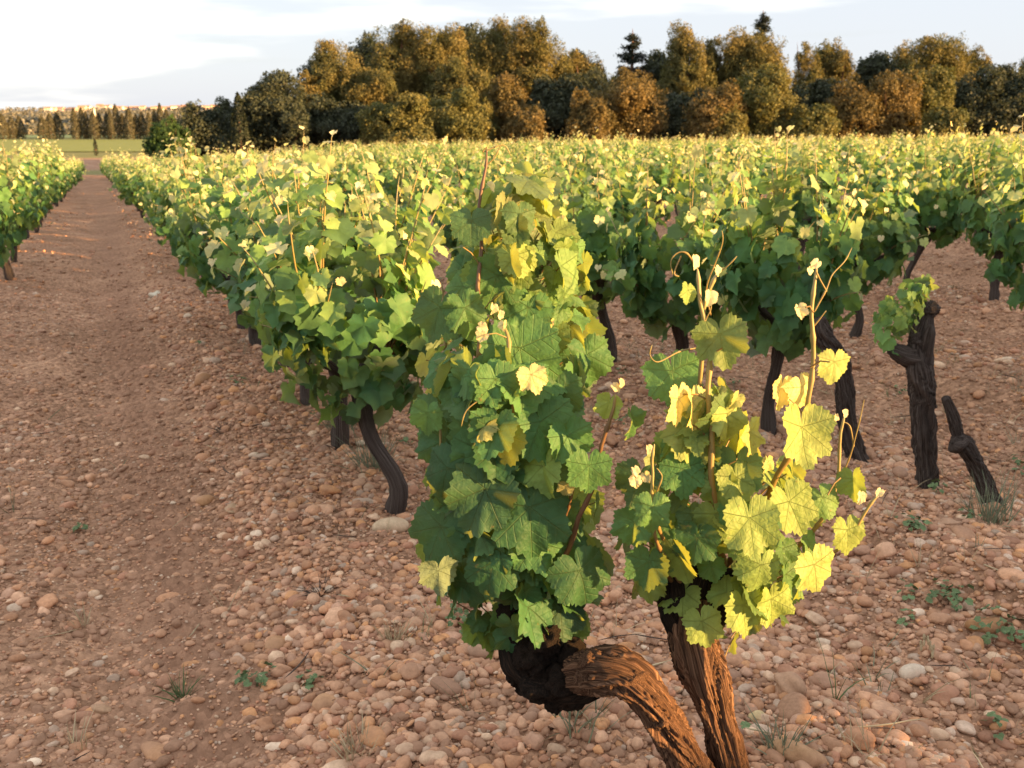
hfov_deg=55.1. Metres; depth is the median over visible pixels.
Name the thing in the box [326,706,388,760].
grass tuft
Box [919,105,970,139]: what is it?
oak tree
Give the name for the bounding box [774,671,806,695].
cobble
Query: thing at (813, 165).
grape vine
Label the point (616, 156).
grape vine
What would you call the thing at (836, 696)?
grass stalk
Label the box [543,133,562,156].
grape vine
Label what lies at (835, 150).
grape vine
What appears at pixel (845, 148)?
grape vine
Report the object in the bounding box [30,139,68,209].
grape vine
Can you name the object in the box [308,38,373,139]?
pine tree
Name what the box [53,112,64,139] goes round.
cypress tree
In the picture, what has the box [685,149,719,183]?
grape vine
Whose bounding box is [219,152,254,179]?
grape vine
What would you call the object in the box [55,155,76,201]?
grape vine
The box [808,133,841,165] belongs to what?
grape vine
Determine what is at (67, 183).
grape vine
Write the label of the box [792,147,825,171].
grape vine
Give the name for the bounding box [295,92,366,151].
oak tree
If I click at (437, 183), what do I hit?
grape vine
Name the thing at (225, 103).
oak tree
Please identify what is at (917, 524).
weed
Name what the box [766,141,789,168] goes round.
grape vine
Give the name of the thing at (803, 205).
grape vine
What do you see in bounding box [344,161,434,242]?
grape vine
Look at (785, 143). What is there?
grape vine
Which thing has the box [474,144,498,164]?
grape vine
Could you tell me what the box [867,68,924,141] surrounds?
oak tree
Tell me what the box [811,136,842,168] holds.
grape vine
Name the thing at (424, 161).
grape vine
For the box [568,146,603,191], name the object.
grape vine
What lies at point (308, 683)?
weed
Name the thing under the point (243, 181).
grape vine
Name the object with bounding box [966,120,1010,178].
grape vine
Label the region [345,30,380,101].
pine tree
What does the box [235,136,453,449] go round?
grape vine
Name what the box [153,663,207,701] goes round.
grass tuft
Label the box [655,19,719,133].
pine tree
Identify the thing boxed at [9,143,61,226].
grape vine
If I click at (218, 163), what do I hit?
grape vine
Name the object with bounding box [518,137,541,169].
grape vine
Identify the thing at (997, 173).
grape vine
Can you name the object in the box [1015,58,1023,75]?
pine tree
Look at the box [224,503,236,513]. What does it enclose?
cobble
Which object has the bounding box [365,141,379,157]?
grape vine
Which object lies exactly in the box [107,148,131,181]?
grape vine
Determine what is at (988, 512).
grass tuft
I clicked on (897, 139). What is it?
grape vine
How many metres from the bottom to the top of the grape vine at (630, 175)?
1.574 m
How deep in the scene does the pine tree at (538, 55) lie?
85.04 m
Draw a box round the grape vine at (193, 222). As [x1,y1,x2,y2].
[160,146,291,345]
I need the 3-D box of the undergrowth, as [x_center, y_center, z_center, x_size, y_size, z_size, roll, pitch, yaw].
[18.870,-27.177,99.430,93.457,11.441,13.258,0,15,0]
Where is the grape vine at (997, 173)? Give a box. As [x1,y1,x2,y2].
[969,130,1023,268]
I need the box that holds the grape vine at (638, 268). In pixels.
[594,134,756,350]
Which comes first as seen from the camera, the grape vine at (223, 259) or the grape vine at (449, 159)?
the grape vine at (223, 259)
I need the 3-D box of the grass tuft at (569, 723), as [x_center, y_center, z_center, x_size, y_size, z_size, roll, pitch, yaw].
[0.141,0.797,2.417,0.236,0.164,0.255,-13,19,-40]
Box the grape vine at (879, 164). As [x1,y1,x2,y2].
[851,133,910,213]
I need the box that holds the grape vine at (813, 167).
[798,152,833,169]
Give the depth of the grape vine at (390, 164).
18.88 m
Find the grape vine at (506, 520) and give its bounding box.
[408,144,714,767]
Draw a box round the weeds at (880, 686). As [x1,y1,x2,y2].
[0,214,1023,757]
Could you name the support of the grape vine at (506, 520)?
on the ground at (84, 196)
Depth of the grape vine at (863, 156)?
17.55 m
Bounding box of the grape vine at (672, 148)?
[664,141,682,160]
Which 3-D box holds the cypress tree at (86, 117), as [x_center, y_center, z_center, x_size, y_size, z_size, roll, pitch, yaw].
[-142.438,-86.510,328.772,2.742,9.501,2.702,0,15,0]
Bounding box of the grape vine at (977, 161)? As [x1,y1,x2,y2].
[966,145,1009,179]
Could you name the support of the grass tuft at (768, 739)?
on the ground at (84, 196)
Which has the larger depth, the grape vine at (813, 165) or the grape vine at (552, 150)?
the grape vine at (552, 150)
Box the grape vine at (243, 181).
[242,156,274,191]
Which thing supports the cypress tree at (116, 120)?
on the ground at (84, 196)
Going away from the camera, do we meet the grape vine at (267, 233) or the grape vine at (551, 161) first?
the grape vine at (267, 233)
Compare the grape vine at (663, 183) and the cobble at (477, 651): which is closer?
the cobble at (477, 651)
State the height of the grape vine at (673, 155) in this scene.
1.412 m
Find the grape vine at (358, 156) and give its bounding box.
[348,148,364,165]
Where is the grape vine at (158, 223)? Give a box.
[143,152,208,244]
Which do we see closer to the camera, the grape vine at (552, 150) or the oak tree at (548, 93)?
the grape vine at (552, 150)
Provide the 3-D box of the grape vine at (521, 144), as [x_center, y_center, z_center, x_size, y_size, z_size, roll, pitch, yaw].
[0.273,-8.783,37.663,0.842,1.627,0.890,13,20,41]
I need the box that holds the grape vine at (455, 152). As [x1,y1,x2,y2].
[439,143,464,169]
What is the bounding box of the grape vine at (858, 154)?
[838,134,875,184]
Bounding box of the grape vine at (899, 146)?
[884,136,910,156]
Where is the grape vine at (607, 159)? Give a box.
[571,126,617,192]
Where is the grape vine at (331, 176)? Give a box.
[318,144,355,185]
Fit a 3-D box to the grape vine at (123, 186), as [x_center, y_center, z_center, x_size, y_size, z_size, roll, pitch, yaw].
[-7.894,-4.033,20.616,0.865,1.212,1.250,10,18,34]
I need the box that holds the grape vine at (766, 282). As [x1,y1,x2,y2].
[702,125,868,434]
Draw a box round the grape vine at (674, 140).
[666,134,680,150]
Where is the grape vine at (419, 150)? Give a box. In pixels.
[409,142,424,160]
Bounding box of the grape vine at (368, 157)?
[360,145,379,164]
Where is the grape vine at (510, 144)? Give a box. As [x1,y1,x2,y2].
[503,139,519,153]
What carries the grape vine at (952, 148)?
on the ground at (84, 196)
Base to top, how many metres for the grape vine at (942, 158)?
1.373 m
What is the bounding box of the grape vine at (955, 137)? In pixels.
[945,129,965,147]
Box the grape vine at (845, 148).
[835,130,868,165]
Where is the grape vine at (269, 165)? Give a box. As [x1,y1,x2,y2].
[250,151,280,192]
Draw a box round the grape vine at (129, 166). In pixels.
[117,157,151,199]
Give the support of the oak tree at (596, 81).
on the ground at (84, 196)
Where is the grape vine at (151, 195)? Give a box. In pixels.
[138,144,201,228]
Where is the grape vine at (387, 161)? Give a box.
[383,150,394,162]
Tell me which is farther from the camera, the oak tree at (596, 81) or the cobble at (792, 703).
the oak tree at (596, 81)
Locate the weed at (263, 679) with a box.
[234,661,275,687]
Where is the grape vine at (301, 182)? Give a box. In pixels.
[268,157,306,188]
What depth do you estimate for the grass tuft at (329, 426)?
5.04 m
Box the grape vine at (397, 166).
[390,148,415,193]
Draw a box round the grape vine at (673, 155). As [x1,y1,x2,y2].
[666,140,692,163]
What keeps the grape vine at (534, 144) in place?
on the ground at (84, 196)
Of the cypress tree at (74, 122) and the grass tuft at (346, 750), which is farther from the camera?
the cypress tree at (74, 122)
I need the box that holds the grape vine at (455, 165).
[451,141,475,169]
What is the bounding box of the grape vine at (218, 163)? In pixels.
[214,147,245,182]
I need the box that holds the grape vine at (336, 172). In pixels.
[315,149,354,216]
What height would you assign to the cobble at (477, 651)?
0.059 m
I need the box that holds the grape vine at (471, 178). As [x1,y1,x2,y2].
[454,136,513,202]
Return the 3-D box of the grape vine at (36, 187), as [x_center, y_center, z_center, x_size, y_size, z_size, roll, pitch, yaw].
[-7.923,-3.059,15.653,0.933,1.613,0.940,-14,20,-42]
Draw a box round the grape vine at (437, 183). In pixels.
[400,154,450,224]
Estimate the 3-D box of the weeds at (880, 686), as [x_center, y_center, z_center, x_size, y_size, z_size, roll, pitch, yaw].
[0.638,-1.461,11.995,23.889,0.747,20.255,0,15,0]
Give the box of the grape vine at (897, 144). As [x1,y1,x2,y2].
[890,131,915,170]
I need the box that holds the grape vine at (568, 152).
[548,140,572,170]
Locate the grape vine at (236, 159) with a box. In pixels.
[225,143,253,178]
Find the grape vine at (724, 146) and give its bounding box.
[716,137,737,164]
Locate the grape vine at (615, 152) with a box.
[609,142,632,161]
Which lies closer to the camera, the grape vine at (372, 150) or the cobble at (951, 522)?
the cobble at (951, 522)
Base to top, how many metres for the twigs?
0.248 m
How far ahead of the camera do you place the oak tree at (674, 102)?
80.04 m
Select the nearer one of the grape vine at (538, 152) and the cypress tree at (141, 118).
the grape vine at (538, 152)
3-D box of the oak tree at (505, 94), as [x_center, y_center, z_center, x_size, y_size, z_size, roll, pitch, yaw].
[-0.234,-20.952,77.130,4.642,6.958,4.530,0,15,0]
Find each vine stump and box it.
[809,316,869,462]
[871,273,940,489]
[941,395,1003,506]
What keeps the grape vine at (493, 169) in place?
on the ground at (84, 196)
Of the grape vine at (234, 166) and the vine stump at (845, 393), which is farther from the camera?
the grape vine at (234, 166)
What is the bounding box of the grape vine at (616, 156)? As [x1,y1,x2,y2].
[598,139,626,189]
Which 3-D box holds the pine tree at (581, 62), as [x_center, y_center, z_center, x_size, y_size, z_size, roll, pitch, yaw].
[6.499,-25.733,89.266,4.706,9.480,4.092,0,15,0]
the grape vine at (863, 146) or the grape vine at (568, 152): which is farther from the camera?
the grape vine at (568, 152)
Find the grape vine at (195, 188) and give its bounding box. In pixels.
[161,137,256,328]
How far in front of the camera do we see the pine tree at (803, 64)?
87.13 m
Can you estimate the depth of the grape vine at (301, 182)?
14.75 m
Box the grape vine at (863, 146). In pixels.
[840,133,874,164]
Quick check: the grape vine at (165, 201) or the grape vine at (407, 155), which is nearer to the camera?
the grape vine at (165, 201)
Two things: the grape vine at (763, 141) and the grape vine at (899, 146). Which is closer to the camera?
the grape vine at (763, 141)
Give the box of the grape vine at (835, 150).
[825,140,847,161]
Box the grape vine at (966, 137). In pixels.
[950,129,973,145]
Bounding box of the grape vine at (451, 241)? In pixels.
[428,151,513,258]
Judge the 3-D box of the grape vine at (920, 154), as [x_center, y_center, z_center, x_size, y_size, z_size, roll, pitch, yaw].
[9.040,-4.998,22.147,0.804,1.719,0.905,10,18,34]
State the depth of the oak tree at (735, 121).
73.57 m
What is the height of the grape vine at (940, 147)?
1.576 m
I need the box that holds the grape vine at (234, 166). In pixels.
[208,138,291,302]
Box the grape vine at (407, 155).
[397,146,418,167]
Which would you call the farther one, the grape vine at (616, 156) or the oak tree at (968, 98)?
the oak tree at (968, 98)
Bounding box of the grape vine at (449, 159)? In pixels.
[434,153,456,173]
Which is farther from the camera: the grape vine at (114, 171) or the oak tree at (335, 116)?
the oak tree at (335, 116)
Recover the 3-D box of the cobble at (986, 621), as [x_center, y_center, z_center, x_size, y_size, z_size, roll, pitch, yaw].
[1.453,0.746,3.002,0.124,0.062,0.092,0,15,0]
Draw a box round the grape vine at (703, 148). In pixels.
[690,139,707,158]
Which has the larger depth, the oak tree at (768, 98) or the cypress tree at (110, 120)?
the cypress tree at (110, 120)
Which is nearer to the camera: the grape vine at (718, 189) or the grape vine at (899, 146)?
the grape vine at (718, 189)
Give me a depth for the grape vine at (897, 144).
27.85 m
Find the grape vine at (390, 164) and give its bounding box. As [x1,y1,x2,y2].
[359,150,397,201]
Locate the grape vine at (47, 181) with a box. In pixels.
[0,140,53,232]
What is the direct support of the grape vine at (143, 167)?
on the ground at (84, 196)
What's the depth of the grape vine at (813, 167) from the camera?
19.40 m
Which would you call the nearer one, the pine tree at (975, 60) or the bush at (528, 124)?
the bush at (528, 124)
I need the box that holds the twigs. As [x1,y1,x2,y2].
[8,335,1023,767]
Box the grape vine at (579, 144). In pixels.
[570,135,587,154]
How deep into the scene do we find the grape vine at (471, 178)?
14.09 m
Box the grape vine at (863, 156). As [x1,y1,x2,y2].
[853,137,898,189]
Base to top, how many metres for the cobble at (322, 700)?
0.041 m
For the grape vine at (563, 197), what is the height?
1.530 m
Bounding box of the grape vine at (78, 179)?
[65,161,85,195]
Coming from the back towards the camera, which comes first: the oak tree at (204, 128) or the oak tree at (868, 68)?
the oak tree at (868, 68)
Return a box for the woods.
[0,106,236,134]
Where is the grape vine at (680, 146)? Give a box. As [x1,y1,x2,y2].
[659,135,699,167]
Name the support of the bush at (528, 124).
on the ground at (84, 196)
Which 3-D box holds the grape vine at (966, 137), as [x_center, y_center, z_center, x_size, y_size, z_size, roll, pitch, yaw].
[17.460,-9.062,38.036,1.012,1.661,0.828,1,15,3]
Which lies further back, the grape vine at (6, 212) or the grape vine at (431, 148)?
the grape vine at (431, 148)
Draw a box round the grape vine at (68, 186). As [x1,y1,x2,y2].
[55,151,76,206]
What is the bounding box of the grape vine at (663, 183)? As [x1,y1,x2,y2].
[626,136,684,225]
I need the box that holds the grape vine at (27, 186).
[0,139,44,262]
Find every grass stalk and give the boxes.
[811,619,873,700]
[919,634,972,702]
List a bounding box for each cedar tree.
[615,29,657,98]
[750,11,785,68]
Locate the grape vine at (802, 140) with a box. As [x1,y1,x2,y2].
[790,135,809,152]
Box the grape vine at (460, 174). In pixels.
[455,145,482,184]
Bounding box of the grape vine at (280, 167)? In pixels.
[199,126,363,367]
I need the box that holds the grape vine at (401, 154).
[394,145,405,168]
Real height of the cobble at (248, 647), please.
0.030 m
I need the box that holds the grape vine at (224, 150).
[196,145,229,171]
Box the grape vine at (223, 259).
[198,162,372,405]
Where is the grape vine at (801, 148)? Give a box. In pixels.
[786,135,812,165]
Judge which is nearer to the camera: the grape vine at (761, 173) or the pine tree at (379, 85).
the grape vine at (761, 173)
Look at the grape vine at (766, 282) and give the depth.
4.53 m
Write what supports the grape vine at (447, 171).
on the ground at (84, 196)
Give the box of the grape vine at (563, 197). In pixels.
[526,132,591,279]
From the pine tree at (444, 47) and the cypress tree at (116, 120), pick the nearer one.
the pine tree at (444, 47)
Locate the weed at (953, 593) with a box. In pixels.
[925,578,973,611]
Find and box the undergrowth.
[271,70,1008,152]
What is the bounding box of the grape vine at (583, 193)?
[539,150,595,209]
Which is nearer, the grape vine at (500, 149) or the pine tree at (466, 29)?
the grape vine at (500, 149)
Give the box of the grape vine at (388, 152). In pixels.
[382,145,396,161]
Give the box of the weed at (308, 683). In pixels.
[295,669,322,692]
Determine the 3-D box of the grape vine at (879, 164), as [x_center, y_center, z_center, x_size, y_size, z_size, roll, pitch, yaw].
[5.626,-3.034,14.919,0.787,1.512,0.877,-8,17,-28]
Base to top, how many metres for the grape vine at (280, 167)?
1.568 m
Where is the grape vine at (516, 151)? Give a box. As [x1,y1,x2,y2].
[505,143,521,162]
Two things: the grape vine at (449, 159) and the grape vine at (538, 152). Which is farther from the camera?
the grape vine at (538, 152)
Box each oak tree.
[175,99,239,160]
[212,96,236,132]
[231,112,278,155]
[239,68,324,152]
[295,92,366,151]
[354,91,446,149]
[415,85,501,149]
[484,71,531,145]
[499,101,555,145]
[524,72,593,143]
[558,64,616,101]
[562,86,618,142]
[589,64,671,143]
[637,48,667,136]
[661,84,708,144]
[680,78,751,144]
[706,103,749,141]
[718,61,801,144]
[786,74,845,138]
[825,72,889,144]
[848,50,908,91]
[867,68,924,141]
[907,58,956,140]
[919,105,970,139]
[948,63,1015,138]
[973,62,1023,138]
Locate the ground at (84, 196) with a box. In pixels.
[0,138,1023,767]
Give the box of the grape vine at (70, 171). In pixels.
[55,152,73,198]
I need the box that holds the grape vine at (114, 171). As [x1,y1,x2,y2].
[105,152,131,182]
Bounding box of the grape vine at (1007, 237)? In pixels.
[977,114,1023,317]
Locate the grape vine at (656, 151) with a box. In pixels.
[636,135,666,166]
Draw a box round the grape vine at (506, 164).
[490,142,525,181]
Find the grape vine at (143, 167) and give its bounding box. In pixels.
[126,149,171,200]
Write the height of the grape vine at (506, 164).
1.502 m
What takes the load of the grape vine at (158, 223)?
on the ground at (84, 196)
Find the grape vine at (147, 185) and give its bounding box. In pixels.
[137,153,171,235]
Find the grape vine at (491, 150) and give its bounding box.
[487,139,509,160]
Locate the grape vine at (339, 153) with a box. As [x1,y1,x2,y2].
[326,145,347,165]
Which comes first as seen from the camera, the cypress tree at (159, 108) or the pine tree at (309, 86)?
the pine tree at (309, 86)
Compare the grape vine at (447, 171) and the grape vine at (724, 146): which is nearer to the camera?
the grape vine at (447, 171)
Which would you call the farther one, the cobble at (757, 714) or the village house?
the village house
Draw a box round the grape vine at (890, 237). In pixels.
[817,143,929,337]
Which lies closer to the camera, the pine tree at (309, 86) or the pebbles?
the pebbles
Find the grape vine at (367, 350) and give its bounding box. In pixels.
[232,130,465,514]
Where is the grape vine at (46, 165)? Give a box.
[12,136,60,221]
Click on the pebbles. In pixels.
(776, 642)
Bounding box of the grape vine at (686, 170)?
[655,141,700,215]
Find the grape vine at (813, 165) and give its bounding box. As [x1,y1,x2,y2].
[792,155,845,240]
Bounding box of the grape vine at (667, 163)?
[637,140,674,201]
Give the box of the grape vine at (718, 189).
[689,133,788,242]
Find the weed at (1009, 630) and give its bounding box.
[970,604,1023,648]
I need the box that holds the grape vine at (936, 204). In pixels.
[890,123,968,278]
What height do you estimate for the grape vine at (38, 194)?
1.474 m
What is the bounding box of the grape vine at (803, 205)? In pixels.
[761,133,856,269]
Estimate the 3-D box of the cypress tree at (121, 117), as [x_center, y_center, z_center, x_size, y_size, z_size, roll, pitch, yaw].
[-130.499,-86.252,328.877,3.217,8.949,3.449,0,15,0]
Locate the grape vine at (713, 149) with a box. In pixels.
[701,139,722,160]
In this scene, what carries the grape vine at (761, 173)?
on the ground at (84, 196)
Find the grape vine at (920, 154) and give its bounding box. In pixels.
[896,123,935,171]
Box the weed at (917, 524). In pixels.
[894,509,931,530]
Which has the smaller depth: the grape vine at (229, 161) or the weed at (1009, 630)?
the weed at (1009, 630)
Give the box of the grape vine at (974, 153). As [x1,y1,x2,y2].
[962,133,988,178]
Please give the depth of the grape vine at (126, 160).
26.72 m
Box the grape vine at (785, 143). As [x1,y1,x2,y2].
[782,132,803,166]
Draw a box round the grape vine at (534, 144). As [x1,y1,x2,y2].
[527,136,542,151]
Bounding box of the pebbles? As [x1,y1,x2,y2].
[0,190,1023,767]
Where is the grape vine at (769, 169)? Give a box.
[747,136,783,195]
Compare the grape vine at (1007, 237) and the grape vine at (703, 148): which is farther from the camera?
the grape vine at (703, 148)
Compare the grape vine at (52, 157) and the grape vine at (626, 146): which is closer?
the grape vine at (52, 157)
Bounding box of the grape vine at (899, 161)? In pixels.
[889,143,917,184]
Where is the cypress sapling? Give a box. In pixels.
[93,139,98,155]
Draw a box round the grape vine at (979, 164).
[962,151,995,236]
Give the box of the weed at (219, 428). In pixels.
[206,416,232,434]
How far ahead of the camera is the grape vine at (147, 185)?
15.88 m
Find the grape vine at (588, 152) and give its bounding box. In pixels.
[577,133,602,166]
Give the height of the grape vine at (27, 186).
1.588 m
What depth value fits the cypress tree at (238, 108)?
75.14 m
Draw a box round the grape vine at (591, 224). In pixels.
[541,147,672,361]
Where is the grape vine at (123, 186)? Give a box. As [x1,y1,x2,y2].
[109,164,144,217]
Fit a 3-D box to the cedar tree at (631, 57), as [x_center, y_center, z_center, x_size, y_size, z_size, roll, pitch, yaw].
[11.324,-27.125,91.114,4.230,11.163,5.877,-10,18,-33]
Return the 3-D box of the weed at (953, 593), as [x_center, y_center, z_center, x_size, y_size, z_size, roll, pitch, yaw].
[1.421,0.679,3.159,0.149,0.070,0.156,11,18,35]
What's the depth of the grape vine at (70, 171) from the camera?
32.45 m
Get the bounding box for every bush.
[141,111,194,160]
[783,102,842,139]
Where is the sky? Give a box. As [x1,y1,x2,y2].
[0,0,1023,109]
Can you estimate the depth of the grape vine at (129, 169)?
23.76 m
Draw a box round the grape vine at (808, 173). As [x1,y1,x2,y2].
[792,140,833,187]
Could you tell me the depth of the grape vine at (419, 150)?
36.04 m
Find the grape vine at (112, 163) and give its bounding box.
[104,151,125,180]
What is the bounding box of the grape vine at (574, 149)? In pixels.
[565,134,585,162]
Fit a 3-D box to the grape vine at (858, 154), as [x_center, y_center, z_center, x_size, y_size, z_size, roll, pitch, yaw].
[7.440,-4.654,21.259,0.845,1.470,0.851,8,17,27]
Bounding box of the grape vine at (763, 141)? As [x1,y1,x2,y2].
[741,134,772,168]
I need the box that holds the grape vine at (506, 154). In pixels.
[496,143,515,163]
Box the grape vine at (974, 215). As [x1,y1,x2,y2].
[942,122,1023,300]
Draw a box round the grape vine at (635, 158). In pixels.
[631,146,654,166]
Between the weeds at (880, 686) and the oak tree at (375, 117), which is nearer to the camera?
the weeds at (880, 686)
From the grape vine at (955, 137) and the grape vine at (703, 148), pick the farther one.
the grape vine at (955, 137)
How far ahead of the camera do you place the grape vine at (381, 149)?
40.26 m
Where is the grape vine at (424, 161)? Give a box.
[397,136,436,188]
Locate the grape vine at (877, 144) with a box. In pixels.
[855,136,886,161]
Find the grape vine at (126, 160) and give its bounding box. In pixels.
[113,149,143,204]
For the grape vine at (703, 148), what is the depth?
33.42 m
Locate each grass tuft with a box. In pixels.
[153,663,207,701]
[294,567,343,596]
[297,389,356,430]
[325,426,408,475]
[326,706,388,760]
[521,698,632,742]
[742,698,827,766]
[946,468,1022,531]
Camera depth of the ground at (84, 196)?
4.59 m
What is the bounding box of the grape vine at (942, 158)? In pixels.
[927,141,969,186]
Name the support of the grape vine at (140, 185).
on the ground at (84, 196)
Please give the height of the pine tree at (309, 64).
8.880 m
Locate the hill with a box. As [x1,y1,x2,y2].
[3,110,201,133]
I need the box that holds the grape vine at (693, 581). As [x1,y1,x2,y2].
[609,232,885,767]
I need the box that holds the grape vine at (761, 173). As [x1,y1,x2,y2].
[728,133,769,196]
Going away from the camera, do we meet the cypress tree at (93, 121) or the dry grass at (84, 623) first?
the dry grass at (84, 623)
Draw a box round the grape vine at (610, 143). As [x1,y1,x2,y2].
[595,138,615,153]
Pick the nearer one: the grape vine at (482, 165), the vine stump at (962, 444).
the vine stump at (962, 444)
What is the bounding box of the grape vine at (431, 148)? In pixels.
[420,138,443,162]
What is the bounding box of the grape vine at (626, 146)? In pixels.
[613,131,639,161]
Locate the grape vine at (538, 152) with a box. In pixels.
[528,140,550,166]
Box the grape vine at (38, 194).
[0,151,62,250]
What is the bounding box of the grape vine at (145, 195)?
[142,153,198,215]
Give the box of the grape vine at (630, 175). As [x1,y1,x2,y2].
[585,129,652,242]
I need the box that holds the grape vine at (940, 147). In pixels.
[927,131,954,168]
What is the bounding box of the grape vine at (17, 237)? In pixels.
[0,152,34,279]
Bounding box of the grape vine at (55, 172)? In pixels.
[29,140,71,216]
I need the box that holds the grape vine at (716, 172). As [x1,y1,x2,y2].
[677,144,739,206]
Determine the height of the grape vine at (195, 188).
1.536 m
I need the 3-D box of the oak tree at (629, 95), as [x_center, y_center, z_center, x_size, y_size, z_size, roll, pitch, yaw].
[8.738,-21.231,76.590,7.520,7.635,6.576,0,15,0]
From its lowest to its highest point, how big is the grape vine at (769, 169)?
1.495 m
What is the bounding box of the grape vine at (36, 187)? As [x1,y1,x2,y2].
[0,144,48,238]
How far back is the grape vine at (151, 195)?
12.84 m
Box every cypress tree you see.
[0,113,9,139]
[7,117,18,139]
[15,116,26,138]
[36,115,49,139]
[46,113,56,139]
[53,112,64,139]
[70,108,80,139]
[78,107,88,138]
[83,111,90,138]
[88,111,100,139]
[95,112,105,138]
[103,111,111,138]
[107,109,115,138]
[112,104,121,138]
[118,113,127,138]
[123,108,134,138]
[132,114,141,139]
[138,111,145,138]
[145,112,152,137]
[151,109,157,125]
[156,103,162,122]
[163,109,170,125]
[230,91,250,157]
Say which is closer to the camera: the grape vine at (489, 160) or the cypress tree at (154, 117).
the grape vine at (489, 160)
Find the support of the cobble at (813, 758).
on the ground at (84, 196)
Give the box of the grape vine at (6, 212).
[0,124,22,268]
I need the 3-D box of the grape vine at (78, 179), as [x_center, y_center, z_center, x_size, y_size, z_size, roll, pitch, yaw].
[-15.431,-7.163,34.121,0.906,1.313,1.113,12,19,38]
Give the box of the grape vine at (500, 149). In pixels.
[479,140,507,168]
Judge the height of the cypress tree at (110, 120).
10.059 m
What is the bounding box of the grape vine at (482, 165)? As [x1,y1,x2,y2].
[459,144,501,184]
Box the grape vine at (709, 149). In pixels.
[700,135,725,176]
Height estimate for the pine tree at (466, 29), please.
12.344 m
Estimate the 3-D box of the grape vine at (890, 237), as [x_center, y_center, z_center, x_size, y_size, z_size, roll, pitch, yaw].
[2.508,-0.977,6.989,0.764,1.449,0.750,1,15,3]
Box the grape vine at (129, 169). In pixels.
[112,154,146,210]
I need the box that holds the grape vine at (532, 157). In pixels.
[514,145,550,172]
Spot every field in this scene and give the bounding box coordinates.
[0,140,145,150]
[4,134,142,137]
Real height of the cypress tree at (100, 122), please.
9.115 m
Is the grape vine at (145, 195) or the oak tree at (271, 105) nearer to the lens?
the grape vine at (145, 195)
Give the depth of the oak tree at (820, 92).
81.82 m
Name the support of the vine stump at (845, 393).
on the ground at (84, 196)
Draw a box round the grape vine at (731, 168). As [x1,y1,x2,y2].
[713,144,760,193]
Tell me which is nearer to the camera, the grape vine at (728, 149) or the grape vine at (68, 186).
the grape vine at (68, 186)
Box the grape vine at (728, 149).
[721,128,747,172]
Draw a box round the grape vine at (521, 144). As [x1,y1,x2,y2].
[507,133,529,157]
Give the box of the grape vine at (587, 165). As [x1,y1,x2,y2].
[572,145,598,174]
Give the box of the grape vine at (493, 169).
[471,150,528,202]
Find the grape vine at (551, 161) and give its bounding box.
[535,143,568,178]
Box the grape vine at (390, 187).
[369,151,425,207]
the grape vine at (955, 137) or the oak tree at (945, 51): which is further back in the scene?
the oak tree at (945, 51)
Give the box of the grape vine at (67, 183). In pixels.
[26,144,70,212]
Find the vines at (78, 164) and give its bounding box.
[4,130,1023,191]
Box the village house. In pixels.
[44,107,52,112]
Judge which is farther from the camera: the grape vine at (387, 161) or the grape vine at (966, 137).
the grape vine at (966, 137)
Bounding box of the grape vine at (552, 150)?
[537,132,568,171]
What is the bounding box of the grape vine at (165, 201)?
[150,133,249,276]
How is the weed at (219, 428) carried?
on the ground at (84, 196)
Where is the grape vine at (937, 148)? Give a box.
[918,138,950,156]
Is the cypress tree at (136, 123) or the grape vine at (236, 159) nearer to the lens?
the grape vine at (236, 159)
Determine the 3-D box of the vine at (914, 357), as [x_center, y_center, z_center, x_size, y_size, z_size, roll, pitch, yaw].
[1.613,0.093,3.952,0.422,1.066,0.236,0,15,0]
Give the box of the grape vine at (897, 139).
[889,127,907,156]
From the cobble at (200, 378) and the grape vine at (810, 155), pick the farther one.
the grape vine at (810, 155)
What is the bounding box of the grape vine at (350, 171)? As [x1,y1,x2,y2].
[333,142,385,221]
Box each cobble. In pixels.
[90,704,111,714]
[141,741,166,760]
[148,290,160,297]
[194,373,211,385]
[195,495,214,505]
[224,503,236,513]
[243,642,255,651]
[265,635,284,649]
[312,693,334,712]
[372,517,408,532]
[467,644,488,658]
[748,710,764,720]
[768,738,827,767]
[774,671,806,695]
[777,692,809,720]
[899,663,926,679]
[938,518,962,527]
[964,617,1007,633]
[971,632,991,646]
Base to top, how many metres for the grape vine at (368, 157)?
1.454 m
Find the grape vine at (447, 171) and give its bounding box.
[421,145,458,195]
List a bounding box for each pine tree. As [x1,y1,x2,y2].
[290,56,347,87]
[297,69,323,147]
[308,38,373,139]
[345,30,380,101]
[347,66,401,130]
[362,17,426,105]
[401,21,470,95]
[425,54,495,104]
[436,22,482,66]
[464,12,512,103]
[487,29,528,128]
[492,15,576,104]
[565,47,607,78]
[649,56,673,139]
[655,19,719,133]
[702,34,728,90]
[716,25,796,89]
[789,40,823,96]
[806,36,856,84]
[891,40,933,68]
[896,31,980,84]
[965,44,991,87]
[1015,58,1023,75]
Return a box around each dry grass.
[51,705,95,750]
[61,602,91,626]
[373,613,420,641]
[841,692,908,756]
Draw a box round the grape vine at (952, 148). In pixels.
[934,132,967,169]
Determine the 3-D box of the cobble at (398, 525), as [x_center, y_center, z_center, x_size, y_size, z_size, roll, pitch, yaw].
[-0.465,0.546,3.755,0.141,0.078,0.087,0,15,0]
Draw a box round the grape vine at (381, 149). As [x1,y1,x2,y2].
[373,142,387,161]
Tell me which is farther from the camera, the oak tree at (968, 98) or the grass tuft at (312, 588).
the oak tree at (968, 98)
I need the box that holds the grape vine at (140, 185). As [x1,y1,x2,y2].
[127,153,169,212]
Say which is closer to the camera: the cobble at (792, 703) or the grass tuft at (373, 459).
the cobble at (792, 703)
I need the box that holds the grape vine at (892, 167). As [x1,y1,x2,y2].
[869,134,952,220]

